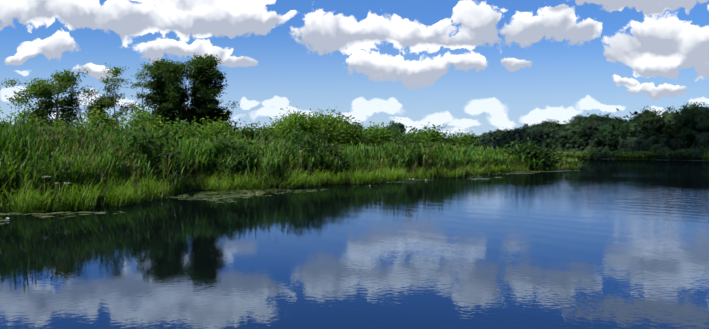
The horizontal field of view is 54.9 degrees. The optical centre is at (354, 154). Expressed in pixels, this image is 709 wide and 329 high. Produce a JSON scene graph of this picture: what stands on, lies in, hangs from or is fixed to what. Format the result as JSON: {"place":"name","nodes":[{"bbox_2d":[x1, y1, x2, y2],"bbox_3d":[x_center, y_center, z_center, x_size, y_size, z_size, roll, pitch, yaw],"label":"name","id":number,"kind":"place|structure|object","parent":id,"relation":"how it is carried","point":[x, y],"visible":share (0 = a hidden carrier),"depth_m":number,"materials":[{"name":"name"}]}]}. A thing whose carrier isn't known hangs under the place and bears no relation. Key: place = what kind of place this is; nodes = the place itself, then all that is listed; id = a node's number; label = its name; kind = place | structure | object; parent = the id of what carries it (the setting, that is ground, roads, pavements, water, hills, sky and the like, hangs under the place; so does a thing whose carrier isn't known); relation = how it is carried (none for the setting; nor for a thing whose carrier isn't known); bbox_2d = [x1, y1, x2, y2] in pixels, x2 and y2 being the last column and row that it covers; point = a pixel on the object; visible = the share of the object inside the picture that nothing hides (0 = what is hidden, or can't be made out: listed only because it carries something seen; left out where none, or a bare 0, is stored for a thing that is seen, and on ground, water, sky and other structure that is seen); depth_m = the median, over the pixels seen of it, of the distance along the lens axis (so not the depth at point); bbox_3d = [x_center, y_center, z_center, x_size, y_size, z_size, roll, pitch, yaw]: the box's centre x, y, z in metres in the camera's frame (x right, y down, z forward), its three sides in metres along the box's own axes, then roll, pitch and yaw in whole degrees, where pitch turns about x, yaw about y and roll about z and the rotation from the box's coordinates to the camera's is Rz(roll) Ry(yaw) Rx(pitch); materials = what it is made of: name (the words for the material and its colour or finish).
{"place":"outdoors","nodes":[
{"label":"outdoors","id":0,"kind":"place"},
{"bbox_2d":[0,159,708,328],"bbox_3d":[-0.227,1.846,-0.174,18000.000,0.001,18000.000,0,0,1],"label":"water","id":1,"kind":"structure","parent":0,"point":[606,244],"depth_m":12.23,"materials":[{"name":"blue liquid"}]},
{"bbox_2d":[0,170,579,223],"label":"lily pads","id":2,"kind":"object","parent":1,"relation":"on","point":[213,193],"visible":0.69,"depth_m":31.36,"materials":[{"name":"green plant"}]},
{"bbox_2d":[0,157,585,212],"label":"sedge fringe","id":3,"kind":"object","parent":1,"relation":"on","point":[116,195],"visible":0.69,"depth_m":34.14,"materials":[{"name":"green plant"}]},
{"bbox_2d":[0,0,708,137],"label":"sky","id":4,"kind":"structure","parent":0,"point":[479,67],"materials":[{"name":"blue"}]},
{"bbox_2d":[10,158,705,199],"bbox_3d":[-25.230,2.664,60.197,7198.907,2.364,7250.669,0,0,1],"label":"terrain","id":5,"kind":"structure","parent":0,"point":[406,176],"depth_m":51.98,"materials":[{"name":"green plant"}]},
{"bbox_2d":[42,176,68,197],"bbox_3d":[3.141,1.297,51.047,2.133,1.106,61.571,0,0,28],"label":"umbel","id":6,"kind":"object","parent":5,"relation":"on","point":[56,187],"depth_m":23.83,"materials":[{"name":"white plant"}]},
{"bbox_2d":[106,67,149,127],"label":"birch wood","id":7,"kind":"object","parent":5,"relation":"on","point":[123,107],"visible":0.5,"depth_m":72.66,"materials":[{"name":"green plant"}]},
{"bbox_2d":[0,53,570,186],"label":"bushes","id":8,"kind":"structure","parent":5,"relation":"on","point":[340,131],"depth_m":73.65,"materials":[{"name":"green plant"}]},
{"bbox_2d":[0,109,577,210],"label":"reeds","id":9,"kind":"object","parent":5,"relation":"on","point":[96,159],"visible":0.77,"depth_m":34.00,"materials":[{"name":"green plant"}]},
{"bbox_2d":[551,150,708,160],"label":"reeds","id":10,"kind":"object","parent":5,"relation":"on","point":[634,155],"visible":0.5,"depth_m":251.91,"materials":[{"name":"green plant"}]},
{"bbox_3d":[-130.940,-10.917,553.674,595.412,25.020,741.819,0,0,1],"label":"forest trunks","id":11,"kind":"object","parent":5,"relation":"on","visible":0},
{"bbox_2d":[3,102,708,160],"bbox_3d":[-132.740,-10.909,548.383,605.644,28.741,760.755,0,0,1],"label":"distant trees","id":12,"kind":"object","parent":11,"relation":"on","point":[672,142],"visible":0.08,"depth_m":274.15,"materials":[{"name":"green plant"}]}
]}

